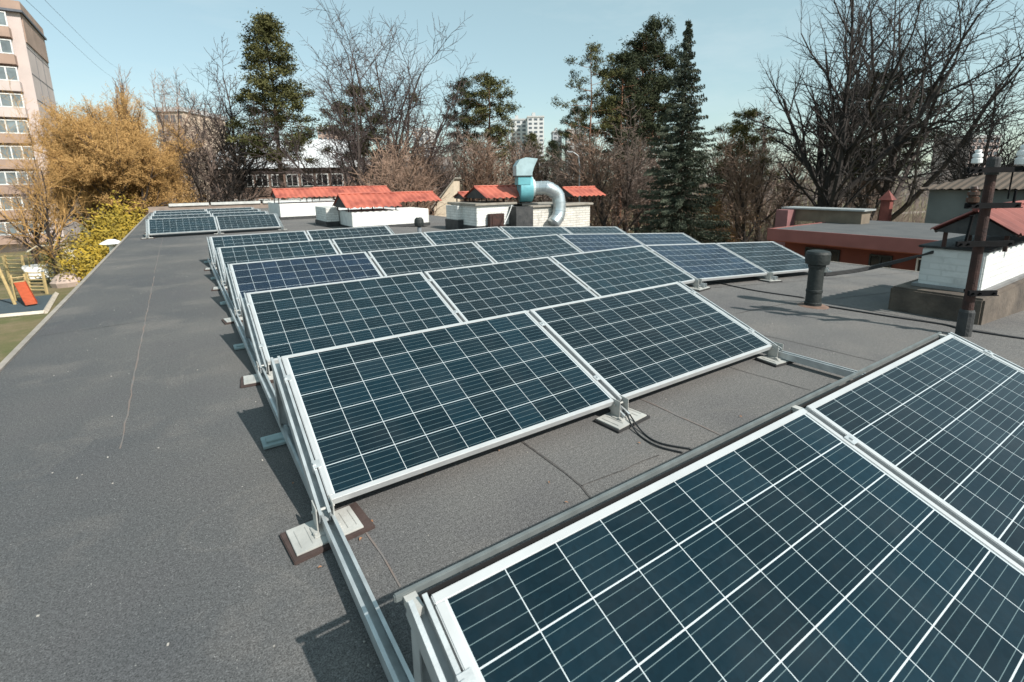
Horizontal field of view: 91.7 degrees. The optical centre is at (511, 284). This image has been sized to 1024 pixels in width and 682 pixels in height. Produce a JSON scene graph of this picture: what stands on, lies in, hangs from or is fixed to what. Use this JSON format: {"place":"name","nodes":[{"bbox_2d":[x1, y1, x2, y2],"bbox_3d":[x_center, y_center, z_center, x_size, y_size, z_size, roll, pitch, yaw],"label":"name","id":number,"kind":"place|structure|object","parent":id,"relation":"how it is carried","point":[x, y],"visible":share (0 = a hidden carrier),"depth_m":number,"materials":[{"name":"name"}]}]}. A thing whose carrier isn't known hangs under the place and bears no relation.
{"place":"outdoors","nodes":[
{"label":"outdoors","id":0,"kind":"place"},
{"bbox_2d":[0,0,80,252],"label":"apartment building","id":1,"kind":"structure","parent":0,"point":[24,61],"depth_m":57.21,"materials":[{"name":"beige concrete"}]},
{"bbox_2d":[152,107,226,203],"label":"apartment building","id":2,"kind":"structure","parent":0,"point":[181,113],"depth_m":93.67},
{"bbox_2d":[0,178,927,361],"bbox_3d":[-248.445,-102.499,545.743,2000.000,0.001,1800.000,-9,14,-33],"label":"ground","id":3,"kind":"structure","parent":0,"point":[15,331],"depth_m":35.51,"materials":[{"name":"green plant"}]},
{"bbox_2d":[0,295,51,313],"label":"playground surface","id":4,"kind":"object","parent":3,"relation":"on","point":[7,306],"visible":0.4,"depth_m":31.82,"materials":[{"name":"rubber"}]},
{"bbox_2d":[0,154,82,263],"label":"bare tree","id":5,"kind":"object","parent":3,"relation":"on","point":[35,239],"visible":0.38,"depth_m":44.61,"materials":[{"name":"brown plant"}]},
{"bbox_2d":[0,76,107,274],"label":"bare tree","id":6,"kind":"object","parent":3,"relation":"on","point":[45,214],"visible":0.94,"depth_m":36.19,"materials":[{"name":"brown plant"}]},
{"bbox_2d":[24,229,100,281],"bbox_3d":[-34.341,-2.414,40.393,8.162,4.106,7.656,-9,14,-33],"label":"shrub","id":7,"kind":"object","parent":3,"relation":"on","point":[59,254],"visible":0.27,"depth_m":38.51,"materials":[{"name":"brown plant"}]},
{"bbox_2d":[35,100,108,234],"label":"willow tree","id":8,"kind":"object","parent":3,"relation":"on","point":[90,206],"visible":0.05,"depth_m":45.66,"materials":[{"name":"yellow plant"}]},
{"bbox_2d":[55,190,144,279],"bbox_3d":[-24.520,-2.244,31.227,6.636,7.199,6.687,-9,14,-33],"label":"forsythia bush","id":9,"kind":"object","parent":3,"relation":"on","point":[89,240],"visible":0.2,"depth_m":30.05,"materials":[{"name":"yellow plant"}]},
{"bbox_2d":[6,81,205,220],"bbox_3d":[-32.894,-8.659,41.320,12.383,15.921,12.377,5,13,27],"label":"willow tree","id":10,"kind":"object","parent":3,"relation":"on","point":[127,162],"visible":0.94,"depth_m":39.16,"materials":[{"name":"yellow plant"}]},
{"bbox_2d":[76,196,148,284],"bbox_3d":[-18.344,-0.804,24.378,4.915,6.986,4.412,-9,14,-33],"label":"forsythia bush","id":11,"kind":"object","parent":3,"relation":"on","point":[98,254],"visible":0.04,"depth_m":23.58,"materials":[{"name":"yellow plant"}]},
{"bbox_2d":[98,71,218,202],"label":"bare tree","id":12,"kind":"object","parent":3,"relation":"on","point":[167,111],"visible":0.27,"depth_m":59.02,"materials":[{"name":"brown plant"}]},
{"bbox_2d":[144,53,271,202],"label":"bare tree","id":13,"kind":"object","parent":3,"relation":"on","point":[196,179],"visible":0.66,"depth_m":45.39,"materials":[{"name":"brown plant"}]},
{"bbox_2d":[163,106,266,204],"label":"bare tree","id":14,"kind":"object","parent":3,"relation":"on","point":[216,167],"visible":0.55,"depth_m":46.92,"materials":[{"name":"brown plant"}]},
{"bbox_2d":[175,32,294,200],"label":"bare tree","id":15,"kind":"object","parent":3,"relation":"on","point":[214,124],"visible":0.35,"depth_m":49.27,"materials":[{"name":"brown plant"}]},
{"bbox_2d":[225,6,333,199],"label":"pine tree","id":16,"kind":"object","parent":3,"relation":"on","point":[265,35],"visible":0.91,"depth_m":43.92,"materials":[{"name":"green plant"}]},
{"bbox_2d":[209,139,361,202],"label":"school hall","id":17,"kind":"structure","parent":3,"relation":"on","point":[313,153],"depth_m":62.15,"materials":[{"name":"white metal"}]},
{"bbox_2d":[236,0,453,205],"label":"bare tree","id":18,"kind":"object","parent":3,"relation":"on","point":[313,182],"visible":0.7,"depth_m":40.73,"materials":[{"name":"brown plant"}]},
{"bbox_2d":[314,82,394,183],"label":"pine tree","id":19,"kind":"object","parent":3,"relation":"on","point":[362,111],"visible":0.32,"depth_m":50.60,"materials":[{"name":"plant"}]},
{"bbox_2d":[342,134,415,191],"bbox_3d":[-10.327,-5.842,38.531,6.250,11.255,6.916,3,12,18],"label":"bare tree","id":20,"kind":"object","parent":3,"relation":"on","point":[381,174],"visible":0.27,"depth_m":37.33,"materials":[{"name":"brown plant"}]},
{"bbox_2d":[300,1,490,193],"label":"bare tree","id":21,"kind":"object","parent":3,"relation":"on","point":[437,130],"visible":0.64,"depth_m":44.76,"materials":[{"name":"brown plant"}]},
{"bbox_2d":[364,145,436,210],"bbox_3d":[-8.382,-4.869,36.304,6.241,10.157,5.640,-10,15,-37],"label":"bare tree","id":22,"kind":"object","parent":3,"relation":"on","point":[408,188],"visible":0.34,"depth_m":35.24,"materials":[{"name":"brown plant"}]},
{"bbox_2d":[370,118,451,214],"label":"bare tree","id":23,"kind":"object","parent":3,"relation":"on","point":[423,160],"visible":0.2,"depth_m":42.72,"materials":[{"name":"brown plant"}]},
{"bbox_2d":[386,140,449,214],"bbox_3d":[-7.523,-6.097,40.628,5.993,10.792,6.631,-3,12,-11],"label":"bare tree","id":24,"kind":"object","parent":3,"relation":"on","point":[425,184],"visible":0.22,"depth_m":39.42,"materials":[{"name":"brown plant"}]},
{"bbox_2d":[416,126,475,210],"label":"bare tree","id":25,"kind":"object","parent":3,"relation":"on","point":[443,175],"visible":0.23,"depth_m":53.28,"materials":[{"name":"brown plant"}]},
{"bbox_2d":[431,177,460,216],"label":"gable house","id":26,"kind":"structure","parent":3,"relation":"on","point":[453,188],"depth_m":42.01,"materials":[{"name":"paint"}]},
{"bbox_2d":[439,76,486,190],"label":"pine tree","id":27,"kind":"object","parent":3,"relation":"on","point":[468,84],"visible":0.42,"depth_m":60.78,"materials":[{"name":"green plant"}]},
{"bbox_2d":[445,133,509,200],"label":"bare tree","id":28,"kind":"object","parent":3,"relation":"on","point":[469,183],"visible":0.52,"depth_m":46.70,"materials":[{"name":"brown plant"}]},
{"bbox_2d":[457,70,523,199],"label":"pine tree","id":29,"kind":"object","parent":3,"relation":"on","point":[488,84],"visible":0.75,"depth_m":56.64,"materials":[{"name":"green plant"}]},
{"bbox_2d":[461,129,528,202],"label":"bare tree","id":30,"kind":"object","parent":3,"relation":"on","point":[493,181],"visible":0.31,"depth_m":47.31,"materials":[{"name":"brown plant"}]},
{"bbox_2d":[0,208,1023,681],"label":"school building","id":31,"kind":"structure","parent":3,"relation":"on","point":[144,540],"depth_m":2.42,"materials":[{"name":"concrete"}]},
{"bbox_2d":[141,219,154,238],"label":"mounting trestle","id":32,"kind":"object","parent":31,"relation":"on","point":[147,234],"visible":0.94,"depth_m":13.63,"materials":[{"name":"metal"}]},
{"bbox_2d":[148,216,217,234],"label":"solar panel","id":33,"kind":"object","parent":32,"relation":"on","point":[179,225],"visible":1,"depth_m":14.26,"materials":[{"name":"glass"}]},
{"bbox_2d":[204,237,222,270],"bbox_3d":[-5.280,-0.555,8.740,0.331,0.474,1.099,-9,14,-33],"label":"mounting trestle","id":34,"kind":"object","parent":31,"relation":"on","point":[211,254],"visible":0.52,"depth_m":8.71,"materials":[{"name":"metal"}]},
{"bbox_2d":[210,231,309,261],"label":"solar panel","id":35,"kind":"object","parent":34,"relation":"on","point":[251,239],"visible":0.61,"depth_m":9.38,"materials":[{"name":"glass"}]},
{"bbox_2d":[213,218,224,234],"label":"mounting trestle","id":36,"kind":"object","parent":31,"relation":"on","point":[217,230],"visible":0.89,"depth_m":14.43,"materials":[{"name":"silver metal"}]},
{"bbox_2d":[216,214,280,230],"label":"solar panel","id":37,"kind":"object","parent":36,"relation":"attached to","point":[242,222],"visible":1,"depth_m":15.16,"materials":[{"name":"glass"}]},
{"bbox_2d":[211,247,227,290],"bbox_3d":[-4.190,-0.239,7.147,0.344,0.474,1.111,-9,14,-33],"label":"mounting trestle","id":38,"kind":"object","parent":31,"relation":"on","point":[220,268],"visible":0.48,"depth_m":7.12,"materials":[{"name":"metal"}]},
{"bbox_2d":[218,239,338,278],"bbox_3d":[-3.522,-0.398,7.652,1.650,0.038,0.990,-9,35,-33],"label":"solar panel","id":39,"kind":"object","parent":38,"relation":"attached to","point":[255,253],"visible":0.62,"depth_m":7.75,"materials":[{"name":"glass"}]},
{"bbox_2d":[220,264,242,324],"bbox_3d":[-3.114,0.076,5.555,0.336,0.474,1.103,-9,14,-33],"label":"mounting trestle","id":40,"kind":"object","parent":31,"relation":"on","point":[231,293],"visible":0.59,"depth_m":5.50,"materials":[{"name":"metal"}]},
{"bbox_2d":[229,252,382,307],"bbox_3d":[-2.445,-0.082,6.057,1.650,0.039,0.990,-9,35,-33],"label":"solar panel","id":41,"kind":"object","parent":40,"relation":"on","point":[249,277],"visible":0.62,"depth_m":6.10,"materials":[{"name":"glass"}]},
{"bbox_2d":[148,199,332,211],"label":"parapet wall","id":42,"kind":"structure","parent":31,"relation":"on","point":[213,205],"depth_m":28.58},
{"bbox_2d":[233,293,273,387],"bbox_3d":[-2.050,0.395,3.947,0.341,0.474,1.108,-9,14,-33],"label":"mounting trestle","id":43,"kind":"object","parent":31,"relation":"on","point":[250,331],"visible":0.77,"depth_m":3.83,"materials":[{"name":"metal"}]},
{"bbox_2d":[246,272,461,364],"bbox_3d":[-1.382,0.237,4.452,1.650,0.038,0.990,-9,35,-33],"label":"solar panel","id":44,"kind":"object","parent":43,"relation":"on","point":[293,320],"visible":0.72,"depth_m":4.38,"materials":[{"name":"glass"}]},
{"bbox_2d":[207,258,413,681],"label":"floor rail","id":45,"kind":"object","parent":31,"relation":"on","point":[391,658],"visible":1,"depth_m":1.75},
{"bbox_2d":[260,356,374,564],"bbox_3d":[-0.996,0.715,2.339,0.338,0.474,1.104,-9,14,-33],"label":"mounting trestle","id":46,"kind":"object","parent":31,"relation":"on","point":[305,541],"visible":0.94,"depth_m":2.10,"materials":[{"name":"metal"}]},
{"bbox_2d":[281,310,614,504],"bbox_3d":[-0.328,0.556,2.842,1.650,0.038,0.990,-9,35,-33],"label":"solar panel","id":47,"kind":"object","parent":46,"relation":"on","point":[376,413],"visible":0.92,"depth_m":2.70,"materials":[{"name":"glass"}]},
{"bbox_2d":[268,185,390,219],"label":"chimney block","id":48,"kind":"structure","parent":31,"relation":"on","point":[288,210],"depth_m":20.34,"materials":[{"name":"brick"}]},
{"bbox_2d":[315,191,441,227],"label":"chimney block","id":49,"kind":"structure","parent":31,"relation":"on","point":[364,209],"depth_m":16.20,"materials":[{"name":"paint"}]},
{"bbox_2d":[406,592,476,681],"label":"mounting trestle","id":50,"kind":"object","parent":31,"relation":"on","point":[434,659],"visible":0.98,"depth_m":1.08,"materials":[{"name":"metal"}]},
{"bbox_2d":[393,332,945,615],"bbox_3d":[1.179,0.686,2.098,3.450,0.360,0.066,-9,14,-33],"label":"wind rail","id":51,"kind":"object","parent":50,"relation":"attached to","point":[407,594],"visible":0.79,"depth_m":1.52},
{"bbox_2d":[430,408,1023,681],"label":"solar panel","id":52,"kind":"object","parent":50,"relation":"on","point":[802,545],"visible":0.92,"depth_m":1.31,"materials":[{"name":"glass"}]},
{"bbox_2d":[445,185,521,229],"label":"chimney block","id":53,"kind":"structure","parent":31,"relation":"on","point":[466,214],"depth_m":15.23,"materials":[{"name":"concrete"}]},
{"bbox_2d":[509,186,605,226],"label":"chimney block","id":54,"kind":"structure","parent":31,"relation":"on","point":[577,214],"depth_m":16.20,"materials":[{"name":"paint"}]},
{"bbox_2d":[513,157,537,205],"bbox_3d":[0.400,-3.192,15.497,0.778,1.439,0.839,-3,12,-8],"label":"extractor fan","id":55,"kind":"object","parent":54,"relation":"on","point":[525,182],"visible":0.97,"depth_m":15.13},
{"bbox_2d":[535,181,565,226],"bbox_3d":[1.205,-2.503,15.635,0.991,1.476,0.624,0,12,5],"label":"ventilation duct","id":56,"kind":"object","parent":55,"relation":"attached to","point":[554,192],"visible":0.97,"depth_m":15.48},
{"bbox_2d":[539,322,649,433],"bbox_3d":[0.402,0.518,3.260,0.305,0.439,1.102,-9,14,-33],"label":"mounting trestle","id":57,"kind":"object","parent":31,"relation":"on","point":[615,419],"visible":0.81,"depth_m":2.91,"materials":[{"name":"silver metal"}]},
{"bbox_2d":[529,282,771,401],"bbox_3d":[1.069,0.346,3.746,1.650,0.038,0.990,-9,35,-33],"label":"solar panel","id":58,"kind":"object","parent":57,"relation":"attached to","point":[631,344],"visible":0.86,"depth_m":3.63,"materials":[{"name":"glass"}]},
{"bbox_2d":[676,281,794,366],"bbox_3d":[1.815,0.290,4.162,0.313,0.474,1.099,-9,14,-33],"label":"mounting trestle","id":59,"kind":"object","parent":31,"relation":"on","point":[772,358],"visible":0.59,"depth_m":3.86,"materials":[{"name":"silver metal"}]},
{"bbox_2d":[724,247,781,282],"bbox_3d":[3.549,-0.330,7.610,0.306,0.439,1.103,-4,12,-33],"label":"mounting trestle","id":60,"kind":"object","parent":31,"relation":"on","point":[768,278],"visible":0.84,"depth_m":7.26,"materials":[{"name":"silver metal"}]},
{"bbox_2d":[644,243,767,280],"bbox_3d":[2.816,-0.344,7.179,1.650,0.039,0.990,-4,33,-33],"label":"solar panel","id":61,"kind":"object","parent":60,"relation":"on","point":[708,261],"visible":0.81,"depth_m":7.10,"materials":[{"name":"glass"}]},
{"bbox_2d":[716,241,808,274],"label":"solar panel","id":62,"kind":"object","parent":60,"relation":"on","point":[770,256],"visible":0.73,"depth_m":8.02,"materials":[{"name":"glass"}]},
{"bbox_2d":[761,350,864,378],"bbox_3d":[0.186,-0.013,6.634,0.048,0.050,10.855,-9,14,-33],"label":"floor rail","id":63,"kind":"object","parent":31,"relation":"on","point":[819,364],"depth_m":3.61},
{"bbox_2d":[797,249,830,308],"bbox_3d":[3.325,-0.055,5.444,0.320,0.635,0.320,-9,14,-33],"label":"vent pipe","id":64,"kind":"object","parent":31,"relation":"on","point":[817,261],"visible":1,"depth_m":5.39,"materials":[{"name":"paint"}]},
{"bbox_2d":[844,434,858,444],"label":"mounting trestle","id":65,"kind":"object","parent":31,"relation":"on","point":[851,439],"visible":0.14,"depth_m":1.90,"materials":[{"name":"metal"}]},
{"bbox_2d":[805,334,1023,567],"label":"solar panel","id":66,"kind":"object","parent":65,"relation":"attached to","point":[940,423],"visible":0.81,"depth_m":2.06,"materials":[{"name":"glass"}]},
{"bbox_2d":[888,200,1023,324],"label":"chimney block","id":67,"kind":"structure","parent":31,"relation":"on","point":[936,288],"depth_m":5.18,"materials":[{"name":"paint"}]},
{"bbox_2d":[955,145,1023,336],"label":"insulator pole","id":68,"kind":"object","parent":31,"relation":"on","point":[991,169],"visible":0.99,"depth_m":4.19,"materials":[{"name":"metal"}]},
{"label":"trestle","id":69,"kind":"object","parent":31,"relation":"on","visible":0},
{"bbox_2d":[424,257,597,321],"bbox_3d":[0.015,0.026,5.356,1.650,0.038,0.990,-9,35,-33],"label":"solar panel","id":70,"kind":"object","parent":69,"relation":"on","point":[474,292],"visible":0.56,"depth_m":5.29,"materials":[{"name":"glass"}]},
{"bbox_3d":[3.855,-0.595,10.197,0.048,0.050,5.002,-9,14,-33],"label":"floor rail","id":71,"kind":"object","parent":31,"relation":"on","visible":0},
{"bbox_2d":[627,233,698,244],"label":"solar panel","id":72,"kind":"object","parent":71,"relation":"on","point":[659,238],"visible":0.42,"depth_m":9.84,"materials":[{"name":"glass"}]},
{"bbox_2d":[75,160,974,220],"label":"distant wood","id":73,"kind":"object","parent":3,"relation":"on","point":[907,191],"visible":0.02,"depth_m":117.92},
{"bbox_2d":[535,108,612,222],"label":"bare tree","id":74,"kind":"object","parent":3,"relation":"on","point":[559,172],"visible":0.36,"depth_m":47.97,"materials":[{"name":"brown plant"}]},
{"bbox_2d":[555,106,597,168],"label":"pine tree","id":75,"kind":"object","parent":3,"relation":"on","point":[573,112],"visible":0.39,"depth_m":79.02,"materials":[{"name":"green plant"}]},
{"bbox_2d":[550,35,629,222],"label":"pine tree","id":76,"kind":"object","parent":3,"relation":"on","point":[593,48],"visible":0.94,"depth_m":47.20,"materials":[{"name":"green plant"}]},
{"bbox_2d":[564,122,644,229],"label":"bare tree","id":77,"kind":"object","parent":3,"relation":"on","point":[595,168],"visible":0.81,"depth_m":44.39,"materials":[{"name":"brown plant"}]},
{"bbox_2d":[583,94,659,232],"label":"bare tree","id":78,"kind":"object","parent":3,"relation":"on","point":[628,190],"visible":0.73,"depth_m":45.63,"materials":[{"name":"brown plant"}]},
{"bbox_2d":[578,48,667,228],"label":"pine tree","id":79,"kind":"object","parent":3,"relation":"on","point":[626,59],"visible":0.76,"depth_m":48.89,"materials":[{"name":"green plant"}]},
{"bbox_2d":[594,28,682,225],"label":"pine tree","id":80,"kind":"object","parent":3,"relation":"on","point":[643,38],"visible":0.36,"depth_m":54.08,"materials":[{"name":"green plant"}]},
{"bbox_2d":[625,12,684,230],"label":"pine tree","id":81,"kind":"object","parent":3,"relation":"on","point":[656,24],"visible":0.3,"depth_m":55.66,"materials":[{"name":"green plant"}]},
{"bbox_2d":[629,19,730,242],"bbox_3d":[13.264,-10.194,39.138,10.027,19.504,9.674,-1,12,-1],"label":"spruce tree","id":82,"kind":"object","parent":3,"relation":"on","point":[683,117],"visible":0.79,"depth_m":38.13,"materials":[{"name":"plant"}]},
{"bbox_2d":[685,123,755,240],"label":"bare tree","id":83,"kind":"object","parent":3,"relation":"on","point":[711,174],"visible":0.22,"depth_m":49.83,"materials":[{"name":"brown plant"}]},
{"bbox_2d":[707,130,774,242],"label":"bare tree","id":84,"kind":"object","parent":3,"relation":"on","point":[740,210],"visible":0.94,"depth_m":42.00,"materials":[{"name":"brown plant"}]},
{"bbox_2d":[709,106,785,241],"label":"pine tree","id":85,"kind":"object","parent":3,"relation":"on","point":[743,130],"visible":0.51,"depth_m":46.97,"materials":[{"name":"green plant"}]},
{"bbox_2d":[723,94,814,241],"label":"bare tree","id":86,"kind":"object","parent":3,"relation":"on","point":[768,183],"visible":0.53,"depth_m":45.76,"materials":[{"name":"brown plant"}]},
{"bbox_2d":[750,133,817,236],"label":"bare tree","id":87,"kind":"object","parent":3,"relation":"on","point":[797,179],"visible":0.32,"depth_m":49.66,"materials":[{"name":"brown plant"}]},
{"bbox_2d":[747,162,952,241],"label":"shrubbery","id":88,"kind":"object","parent":3,"relation":"on","point":[899,217],"visible":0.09,"depth_m":49.77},
{"bbox_2d":[767,206,965,270],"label":"neighbour wing","id":89,"kind":"structure","parent":3,"relation":"on","point":[852,235],"depth_m":13.52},
{"bbox_2d":[804,67,955,208],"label":"bare tree","id":90,"kind":"object","parent":3,"relation":"on","point":[868,185],"visible":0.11,"depth_m":44.72,"materials":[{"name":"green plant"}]},
{"bbox_2d":[738,0,1023,222],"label":"bare tree","id":91,"kind":"object","parent":3,"relation":"on","point":[826,180],"visible":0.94,"depth_m":35.26,"materials":[{"name":"plant"}]},
{"bbox_2d":[786,0,1023,220],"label":"bare tree","id":92,"kind":"object","parent":3,"relation":"on","point":[892,170],"visible":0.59,"depth_m":36.55,"materials":[{"name":"brown plant"}]},
{"bbox_2d":[905,30,1023,188],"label":"bare tree","id":93,"kind":"object","parent":3,"relation":"on","point":[962,159],"visible":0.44,"depth_m":27.37,"materials":[{"name":"brown plant"}]},
{"bbox_2d":[917,172,1023,223],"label":"shed","id":94,"kind":"structure","parent":3,"relation":"on","point":[946,203],"depth_m":18.57,"materials":[{"name":"grey concrete"}]},
{"bbox_2d":[15,0,1023,182],"label":"sky","id":95,"kind":"structure","parent":0,"point":[525,42],"materials":[{"name":"blue"}]},
{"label":"trestle","id":96,"kind":"object","parent":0,"visible":0},
{"bbox_2d":[368,242,493,275],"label":"solar panel","id":97,"kind":"object","parent":96,"relation":"on","point":[390,262],"visible":0.56,"depth_m":7.00,"materials":[{"name":"glass"}]},
{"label":"trestle","id":98,"kind":"object","parent":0,"visible":0},
{"bbox_2d":[559,233,643,251],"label":"solar panel","id":99,"kind":"object","parent":98,"relation":"on","point":[587,242],"visible":0.52,"depth_m":8.83,"materials":[{"name":"glass"}]},
{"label":"trestle","id":100,"kind":"object","parent":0,"visible":0},
{"bbox_2d":[332,232,432,253],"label":"solar panel","id":101,"kind":"object","parent":100,"relation":"on","point":[366,244],"visible":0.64,"depth_m":8.66,"materials":[{"name":"glass"}]},
{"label":"trestle","id":102,"kind":"object","parent":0,"visible":0},
{"bbox_2d":[423,227,510,244],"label":"solar panel","id":103,"kind":"object","parent":102,"relation":"on","point":[473,235],"visible":0.53,"depth_m":9.57,"materials":[{"name":"glass"}]},
{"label":"trestle","id":104,"kind":"object","parent":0,"visible":0},
{"bbox_2d":[499,226,570,237],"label":"solar panel","id":105,"kind":"object","parent":104,"relation":"on","point":[515,232],"visible":0.48,"depth_m":10.46,"materials":[{"name":"glass"}]},
{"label":"trestle","id":106,"kind":"object","parent":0,"visible":0},
{"bbox_2d":[306,226,391,241],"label":"solar panel","id":107,"kind":"object","parent":106,"relation":"on","point":[323,234],"visible":0.46,"depth_m":10.29,"materials":[{"name":"glass"}]},
{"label":"trestle","id":108,"kind":"object","parent":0,"visible":0},
{"bbox_2d":[474,234,581,262],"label":"solar panel","id":109,"kind":"object","parent":108,"relation":"on","point":[509,249],"visible":0.56,"depth_m":7.91,"materials":[{"name":"glass"}]},
{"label":"trestle","id":110,"kind":"object","parent":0,"visible":0},
{"bbox_2d":[550,245,694,296],"bbox_3d":[1.411,-0.184,6.260,1.650,0.038,0.990,-9,35,-33],"label":"solar panel","id":111,"kind":"object","parent":110,"relation":"on","point":[609,271],"visible":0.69,"depth_m":6.21,"materials":[{"name":"glass"}]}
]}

